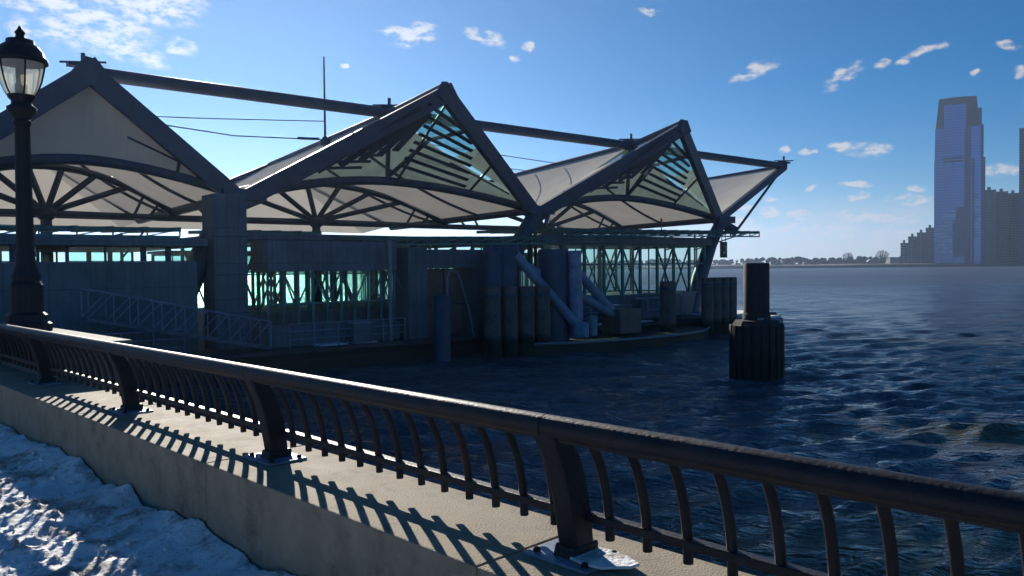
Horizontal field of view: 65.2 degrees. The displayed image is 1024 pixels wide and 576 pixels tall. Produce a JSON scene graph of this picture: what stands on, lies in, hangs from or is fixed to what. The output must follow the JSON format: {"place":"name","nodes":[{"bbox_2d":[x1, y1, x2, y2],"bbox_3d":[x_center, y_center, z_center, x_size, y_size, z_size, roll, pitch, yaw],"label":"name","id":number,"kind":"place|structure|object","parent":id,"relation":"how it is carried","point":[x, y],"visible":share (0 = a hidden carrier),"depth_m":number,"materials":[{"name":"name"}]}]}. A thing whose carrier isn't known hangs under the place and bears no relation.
{"place":"outdoors","nodes":[
{"label":"outdoors","id":0,"kind":"place"},
{"bbox_2d":[0,0,1023,263],"label":"sky","id":1,"kind":"structure","parent":0,"point":[849,92],"materials":[{"name":"blue"}]},
{"bbox_2d":[143,266,1023,575],"bbox_3d":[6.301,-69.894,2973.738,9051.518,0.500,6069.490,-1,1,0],"label":"water","id":2,"kind":"structure","parent":0,"point":[913,370],"depth_m":26.30,"materials":[{"name":"blue liquid"}]},
{"bbox_2d":[432,295,450,361],"bbox_3d":[-3.408,2.712,38.912,0.890,4.700,0.890,-1,1,0],"label":"mooring pile","id":3,"kind":"object","parent":2,"relation":"in","point":[441,304],"visible":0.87,"depth_m":38.54,"materials":[{"name":"metal"}]},
{"bbox_2d":[127,310,776,386],"bbox_3d":[-12.129,3.299,47.735,65.198,1.860,22.499,-2,2,-40],"label":"barge","id":4,"kind":"object","parent":2,"relation":"on","point":[319,356],"visible":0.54,"depth_m":37.25,"materials":[{"name":"black metal"}]},
{"bbox_2d":[0,224,180,260],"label":"glass canopy","id":5,"kind":"object","parent":4,"relation":"on","point":[8,229],"visible":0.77,"depth_m":34.18,"materials":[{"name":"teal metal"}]},
{"bbox_2d":[0,235,207,352],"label":"boarding hall","id":6,"kind":"structure","parent":4,"relation":"on","point":[167,280],"depth_m":33.00,"materials":[{"name":"metal"}]},
{"bbox_2d":[0,245,12,261],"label":"window frame","id":7,"kind":"structure","parent":6,"relation":"in","point":[10,246],"depth_m":30.50,"materials":[{"name":"metal"}]},
{"bbox_2d":[12,245,39,261],"bbox_3d":[-18.762,-1.325,30.876,0.900,0.636,0.130,-2,2,-40],"label":"window frame","id":8,"kind":"structure","parent":6,"relation":"in","point":[13,246],"depth_m":31.06,"materials":[{"name":"metal"}]},
{"bbox_2d":[35,251,88,261],"bbox_3d":[-22.924,-1.518,40.283,2.900,0.636,0.130,-2,2,-40],"label":"window frame","id":9,"kind":"structure","parent":6,"relation":"in","point":[87,253],"depth_m":41.11,"materials":[{"name":"metal"}]},
{"bbox_2d":[89,252,109,260],"bbox_3d":[-21.423,-1.564,41.527,1.000,0.636,0.130,-2,2,-40],"label":"window frame","id":10,"kind":"structure","parent":6,"relation":"in","point":[108,253],"depth_m":41.75,"materials":[{"name":"metal"}]},
{"bbox_2d":[65,246,143,261],"bbox_3d":[-16.607,-1.391,32.662,2.900,0.636,0.130,-2,2,-40],"label":"window frame","id":11,"kind":"structure","parent":6,"relation":"in","point":[66,247],"depth_m":32.62,"materials":[{"name":"metal"}]},
{"bbox_2d":[110,252,133,260],"bbox_3d":[-20.596,-1.590,42.212,1.150,0.636,0.130,-2,2,-40],"label":"window frame","id":12,"kind":"structure","parent":6,"relation":"in","point":[111,253],"depth_m":42.05,"materials":[{"name":"metal"}]},
{"bbox_2d":[143,246,168,261],"bbox_3d":[-15.106,-1.437,33.906,1.000,0.636,0.130,-2,2,-40],"label":"window frame","id":13,"kind":"structure","parent":6,"relation":"in","point":[144,247],"depth_m":33.92,"materials":[{"name":"metal"}]},
{"bbox_2d":[168,247,195,261],"bbox_3d":[-14.278,-1.462,34.592,1.150,0.636,0.130,-2,2,-40],"label":"window frame","id":14,"kind":"structure","parent":6,"relation":"in","point":[169,248],"depth_m":34.56,"materials":[{"name":"metal"}]},
{"bbox_2d":[97,329,185,353],"bbox_3d":[-20.358,2.465,27.064,18.065,1.126,0.069,-2,2,-40],"label":"guard rail","id":15,"kind":"object","parent":4,"relation":"on","point":[183,330],"visible":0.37,"depth_m":32.01,"materials":[{"name":"grey metal"}]},
{"bbox_2d":[80,288,271,349],"bbox_3d":[-13.669,1.332,32.980,7.138,2.798,1.262,-2,2,-33],"label":"gangplank","id":16,"kind":"object","parent":4,"relation":"on","point":[114,322],"visible":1,"depth_m":32.59,"materials":[{"name":"grey metal"}]},
{"bbox_2d":[202,193,249,350],"bbox_3d":[-12.925,-0.723,36.083,1.560,6.900,1.520,-2,2,-40],"label":"pylon","id":17,"kind":"object","parent":4,"relation":"on","point":[224,228],"visible":0.99,"depth_m":35.50,"materials":[{"name":"metal"}]},
{"bbox_2d":[188,230,321,309],"bbox_3d":[-14.223,-0.358,43.996,4.540,5.800,7.580,-2,2,-40],"label":"glass canopy","id":18,"kind":"object","parent":4,"relation":"on","point":[265,231],"visible":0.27,"depth_m":42.42,"materials":[{"name":"teal glass"}]},
{"bbox_2d":[250,240,400,347],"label":"gangway shed","id":19,"kind":"structure","parent":4,"relation":"on","point":[268,256],"depth_m":37.48,"materials":[{"name":"grey metal"}]},
{"bbox_2d":[180,233,501,340],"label":"glass hall","id":20,"kind":"structure","parent":4,"relation":"on","point":[259,311],"depth_m":43.11,"materials":[{"name":"teal metal"}]},
{"bbox_2d":[147,250,537,307],"bbox_3d":[-9.921,-0.296,60.222,32.099,4.780,3.400,-2,2,-40],"label":"glass screen","id":21,"kind":"object","parent":4,"relation":"on","point":[162,253],"visible":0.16,"depth_m":55.17,"materials":[{"name":"teal glass"}]},
{"bbox_2d":[288,317,405,348],"bbox_3d":[-7.593,2.076,37.511,6.066,1.126,0.069,-2,2,-40],"label":"guard rail","id":22,"kind":"object","parent":4,"relation":"on","point":[338,329],"visible":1,"depth_m":37.10,"materials":[{"name":"grey metal"}]},
{"bbox_2d":[347,321,373,342],"bbox_3d":[-7.188,2.083,37.963,1.080,0.958,0.600,-2,2,-40],"label":"deck locker","id":23,"kind":"object","parent":4,"relation":"on","point":[359,331],"visible":1,"depth_m":37.71,"materials":[{"name":"grey metal"}]},
{"bbox_2d":[387,240,392,340],"bbox_3d":[-5.917,0.188,38.868,0.259,5.000,0.259,0,2,22],"label":"pole","id":24,"kind":"object","parent":4,"relation":"on","point":[390,309],"visible":1,"depth_m":38.80,"materials":[{"name":"metal"}]},
{"bbox_2d":[0,53,792,312],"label":"ferry terminal","id":25,"kind":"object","parent":4,"relation":"on","point":[107,149],"visible":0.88,"depth_m":46.59,"materials":[{"name":"fabric"}]},
{"bbox_2d":[396,247,483,338],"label":"portal gate","id":26,"kind":"structure","parent":4,"relation":"on","point":[422,285],"depth_m":41.59,"materials":[{"name":"metal"}]},
{"bbox_2d":[427,268,465,335],"bbox_3d":[-3.662,0.731,42.241,2.810,3.500,0.300,-2,2,-40],"label":"door panel","id":27,"kind":"structure","parent":26,"relation":"in","point":[457,312],"depth_m":42.44,"materials":[{"name":"grey metal"}]},
{"bbox_2d":[339,236,545,306],"bbox_3d":[-5.093,-0.416,46.693,11.839,5.600,8.080,-2,2,-40],"label":"glass canopy","id":28,"kind":"object","parent":4,"relation":"on","point":[452,238],"visible":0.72,"depth_m":43.45,"materials":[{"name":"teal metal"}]},
{"bbox_2d":[447,270,474,336],"bbox_3d":[-2.598,0.800,40.331,1.749,3.458,0.100,-2,2,-40],"label":"ladder rail","id":29,"kind":"object","parent":4,"relation":"on","point":[450,271],"visible":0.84,"depth_m":40.40,"materials":[{"name":"metal"}]},
{"bbox_2d":[474,234,711,321],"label":"glass hall","id":30,"kind":"structure","parent":4,"relation":"on","point":[622,296],"depth_m":54.86,"materials":[{"name":"teal metal"}]},
{"bbox_2d":[598,304,623,322],"bbox_3d":[6.202,1.594,50.160,1.880,1.058,0.600,-2,2,-40],"label":"deck locker","id":31,"kind":"object","parent":4,"relation":"on","point":[599,317],"visible":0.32,"depth_m":49.75,"materials":[{"name":"grey metal"}]},
{"bbox_2d":[476,228,759,292],"bbox_3d":[8.132,-1.204,57.903,19.539,6.350,9.680,-2,2,-40],"label":"glass canopy","id":32,"kind":"object","parent":4,"relation":"on","point":[635,232],"visible":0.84,"depth_m":54.77,"materials":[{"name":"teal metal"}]},
{"bbox_2d":[720,234,726,257],"bbox_3d":[15.880,-3.169,59.971,0.800,1.780,0.145,-2,2,-40],"label":"hanging sign","id":33,"kind":"object","parent":32,"relation":"hanging from","point":[723,249],"visible":0.98,"depth_m":59.90,"materials":[{"name":"metal"}]},
{"bbox_2d":[635,298,658,318],"bbox_3d":[9.205,1.332,53.425,2.280,1.358,0.600,-2,2,-40],"label":"deck locker","id":34,"kind":"object","parent":4,"relation":"on","point":[641,303],"visible":0.61,"depth_m":52.95,"materials":[{"name":"grey metal"}]},
{"bbox_2d":[647,296,681,320],"bbox_3d":[9.957,1.337,52.048,3.466,1.526,0.069,-2,2,-40],"label":"guard rail","id":35,"kind":"object","parent":4,"relation":"on","point":[659,308],"visible":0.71,"depth_m":51.64,"materials":[{"name":"grey metal"}]},
{"bbox_2d":[482,247,502,353],"bbox_3d":[-0.981,1.425,41.422,1.060,7.100,1.060,-1,1,0],"label":"mooring pile","id":36,"kind":"object","parent":2,"relation":"in","point":[492,266],"visible":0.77,"depth_m":40.95,"materials":[{"name":"metal"}]},
{"bbox_2d":[484,287,501,359],"bbox_3d":[-0.949,2.482,40.168,0.890,5.050,0.890,-1,1,0],"label":"fender pile","id":37,"kind":"object","parent":2,"relation":"in","point":[492,314],"visible":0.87,"depth_m":39.80,"materials":[{"name":"metal"}]},
{"bbox_2d":[501,287,517,357],"bbox_3d":[-0.100,2.459,40.741,0.890,5.050,0.890,-1,1,0],"label":"fender pile","id":38,"kind":"object","parent":2,"relation":"in","point":[509,302],"visible":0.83,"depth_m":40.37,"materials":[{"name":"wood"}]},
{"bbox_2d":[518,286,534,356],"bbox_3d":[0.749,2.436,41.315,0.890,5.050,0.890,-1,1,0],"label":"fender pile","id":39,"kind":"object","parent":2,"relation":"in","point":[526,330],"visible":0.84,"depth_m":40.95,"materials":[{"name":"wood"}]},
{"bbox_2d":[534,286,550,342],"bbox_3d":[1.598,2.413,41.889,0.890,5.050,0.890,-1,1,0],"label":"fender pile","id":40,"kind":"object","parent":2,"relation":"in","point":[542,312],"visible":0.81,"depth_m":41.51,"materials":[{"name":"wood"}]},
{"bbox_2d":[491,245,640,353],"bbox_3d":[3.336,1.020,43.891,9.512,6.700,2.530,-1,2,-32],"label":"braced dolphin","id":41,"kind":"object","parent":2,"relation":"in","point":[562,275],"visible":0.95,"depth_m":42.92,"materials":[{"name":"metal"}]},
{"bbox_2d":[534,326,709,355],"bbox_3d":[6.966,3.159,46.319,15.466,1.030,3.950,-2,2,-40],"label":"landing float","id":42,"kind":"object","parent":2,"relation":"on","point":[607,342],"visible":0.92,"depth_m":43.97,"materials":[{"name":"concrete"}]},
{"bbox_2d":[659,281,675,331],"bbox_3d":[9.520,2.135,48.841,1.060,5.100,1.060,-1,1,0],"label":"mooring pile","id":43,"kind":"object","parent":2,"relation":"in","point":[667,289],"visible":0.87,"depth_m":48.39,"materials":[{"name":"metal"}]},
{"bbox_2d":[701,278,713,334],"bbox_3d":[12.625,1.958,51.672,0.848,5.250,0.848,-1,1,0],"label":"fender pile","id":44,"kind":"object","parent":2,"relation":"in","point":[707,302],"visible":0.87,"depth_m":51.32,"materials":[{"name":"wood"}]},
{"bbox_2d":[710,277,721,334],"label":"fender pile","id":45,"kind":"object","parent":2,"relation":"in","point":[717,307],"visible":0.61,"depth_m":51.84,"materials":[{"name":"wood"}]},
{"bbox_2d":[721,277,729,333],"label":"fender pile","id":46,"kind":"object","parent":2,"relation":"in","point":[725,301],"visible":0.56,"depth_m":52.37,"materials":[{"name":"wood"}]},
{"bbox_2d":[729,277,736,323],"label":"fender pile","id":47,"kind":"object","parent":2,"relation":"in","point":[733,300],"visible":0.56,"depth_m":52.91,"materials":[{"name":"wood"}]},
{"bbox_2d":[729,263,784,380],"bbox_3d":[9.770,1.904,31.960,2.120,5.800,2.120,-1,1,0],"label":"river dolphin","id":48,"kind":"object","parent":2,"relation":"in","point":[756,342],"visible":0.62,"depth_m":31.32,"materials":[{"name":"brown wood"}]},
{"bbox_2d":[737,315,782,322],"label":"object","id":49,"kind":"object","parent":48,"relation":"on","point":[779,318],"visible":0.17,"depth_m":54.14,"materials":[{"name":"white metal"}]},
{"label":"seawall","id":50,"kind":"object","parent":2,"relation":"in","visible":0},
{"bbox_2d":[0,328,132,391],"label":"lamp pedestal","id":51,"kind":"object","parent":50,"relation":"attached to","point":[99,337],"visible":0.16,"depth_m":9.38,"materials":[{"name":"metal"}]},
{"bbox_2d":[0,26,52,330],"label":"street lamp","id":52,"kind":"object","parent":51,"relation":"on","point":[20,53],"visible":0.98,"depth_m":10.61,"materials":[{"name":"metal"}]},
{"bbox_2d":[0,365,754,575],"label":"granite ledge","id":53,"kind":"object","parent":50,"relation":"on","point":[315,513],"visible":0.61,"depth_m":4.46,"materials":[{"name":"beige stone"}]},
{"bbox_2d":[24,336,62,385],"bbox_3d":[-5.054,0.758,8.597,0.316,0.544,0.340,-2,2,-45],"label":"railing post","id":54,"kind":"object","parent":53,"relation":"on","point":[40,356],"visible":0.92,"depth_m":8.55,"materials":[{"name":"black metal"}]},
{"bbox_2d":[0,323,36,370],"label":"railing section","id":55,"kind":"object","parent":54,"relation":"attached to","point":[14,347],"visible":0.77,"depth_m":9.36,"materials":[{"name":"paint"}]},
{"bbox_2d":[105,351,153,415],"bbox_3d":[-3.291,0.785,6.826,0.316,0.544,0.340,-2,2,-45],"label":"railing post","id":56,"kind":"object","parent":53,"relation":"on","point":[126,379],"visible":0.89,"depth_m":6.78,"materials":[{"name":"black metal"}]},
{"bbox_2d":[22,328,120,395],"bbox_3d":[-4.211,0.694,7.691,0.266,0.520,2.494,-2,2,-45],"label":"railing section","id":57,"kind":"object","parent":56,"relation":"attached to","point":[53,342],"visible":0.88,"depth_m":7.71,"materials":[{"name":"paint"}]},
{"bbox_2d":[243,378,306,465],"bbox_3d":[-1.527,0.811,5.054,0.316,0.544,0.340,-2,2,-45],"label":"railing post","id":58,"kind":"object","parent":53,"relation":"on","point":[276,451],"visible":0.95,"depth_m":5.01,"materials":[{"name":"black metal"}]},
{"bbox_2d":[104,341,260,435],"bbox_3d":[-2.447,0.721,5.919,0.266,0.520,2.494,-2,2,-45],"label":"railing section","id":59,"kind":"object","parent":58,"relation":"attached to","point":[218,369],"visible":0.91,"depth_m":5.84,"materials":[{"name":"paint"}]},
{"bbox_2d":[524,434,616,574],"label":"railing post","id":60,"kind":"object","parent":53,"relation":"on","point":[567,482],"visible":0.85,"depth_m":3.24,"materials":[{"name":"metal"}]},
{"bbox_2d":[243,365,555,524],"bbox_3d":[-0.683,0.747,4.147,0.266,0.520,2.494,-2,2,-45],"label":"railing section","id":61,"kind":"object","parent":60,"relation":"attached to","point":[507,421],"visible":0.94,"depth_m":3.94,"materials":[{"name":"paint"}]},
{"bbox_2d":[538,414,1023,575],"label":"railing section","id":62,"kind":"object","parent":60,"relation":"attached to","point":[952,504],"visible":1,"depth_m":2.56,"materials":[{"name":"paint"}]},
{"bbox_2d":[570,547,639,569],"bbox_3d":[0.356,1.089,3.227,0.329,0.012,0.197,0,2,36],"label":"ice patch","id":63,"kind":"object","parent":53,"relation":"on","point":[600,558],"visible":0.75,"depth_m":3.19,"materials":[{"name":"white ice"}]},
{"bbox_2d":[248,263,1023,272],"bbox_3d":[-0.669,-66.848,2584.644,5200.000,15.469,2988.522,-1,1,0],"label":"shore","id":64,"kind":"structure","parent":0,"point":[734,266],"depth_m":1138.44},
{"bbox_2d":[250,256,900,268],"bbox_3d":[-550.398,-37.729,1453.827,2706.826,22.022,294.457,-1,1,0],"label":"treeline","id":65,"kind":"object","parent":64,"relation":"on","point":[814,260],"visible":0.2,"depth_m":1363.53,"materials":[{"name":"grey plant"}]},
{"bbox_2d":[842,253,853,263],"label":"bare tree","id":66,"kind":"object","parent":64,"relation":"on","point":[849,258],"visible":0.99,"depth_m":1328.95,"materials":[{"name":"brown plant"}]},
{"bbox_2d":[875,250,889,263],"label":"bare tree","id":67,"kind":"object","parent":64,"relation":"on","point":[881,258],"visible":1,"depth_m":1299.47,"materials":[{"name":"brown plant"}]},
{"bbox_2d":[886,257,898,263],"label":"building","id":68,"kind":"structure","parent":64,"relation":"on","point":[892,260],"depth_m":1299.74,"materials":[{"name":"metal"}]},
{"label":"quay","id":69,"kind":"object","parent":64,"relation":"on","visible":0},
{"bbox_2d":[900,240,907,263],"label":"apartment block","id":70,"kind":"structure","parent":69,"relation":"on","point":[904,252],"depth_m":1189.16,"materials":[{"name":"brick"}]},
{"bbox_2d":[908,234,916,263],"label":"apartment block","id":71,"kind":"structure","parent":69,"relation":"on","point":[912,248],"depth_m":1184.18,"materials":[{"name":"stone"}]},
{"bbox_2d":[917,230,925,262],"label":"apartment block","id":72,"kind":"structure","parent":69,"relation":"on","point":[921,246],"depth_m":1179.01,"materials":[{"name":"brick"}]},
{"bbox_2d":[925,225,933,262],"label":"apartment block","id":73,"kind":"structure","parent":69,"relation":"on","point":[929,244],"depth_m":1174.26,"materials":[{"name":"stone"}]},
{"bbox_2d":[934,96,984,263],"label":"skyscraper","id":74,"kind":"structure","parent":69,"relation":"on","point":[959,199],"depth_m":1133.99,"materials":[{"name":"blue glass"}]},
{"bbox_2d":[985,187,995,263],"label":"apartment block","id":75,"kind":"structure","parent":69,"relation":"on","point":[990,226],"depth_m":1127.85,"materials":[{"name":"stone"}]},
{"bbox_2d":[996,189,1007,263],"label":"apartment block","id":76,"kind":"structure","parent":69,"relation":"on","point":[1001,226],"depth_m":1138.28,"materials":[{"name":"brick"}]},
{"bbox_2d":[1008,190,1018,262],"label":"apartment block","id":77,"kind":"structure","parent":69,"relation":"on","point":[1013,227],"depth_m":1148.47,"materials":[{"name":"stone"}]},
{"bbox_2d":[1019,128,1023,263],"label":"apartment block","id":78,"kind":"structure","parent":69,"relation":"on","point":[1021,195],"depth_m":1125.42,"materials":[{"name":"stone"}]},
{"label":"pavement","id":79,"kind":"structure","parent":0,"visible":0},
{"bbox_2d":[0,424,292,575],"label":"snow","id":80,"kind":"structure","parent":79,"relation":"on","point":[195,547],"depth_m":5.14,"materials":[{"name":"white snow"}]}
]}

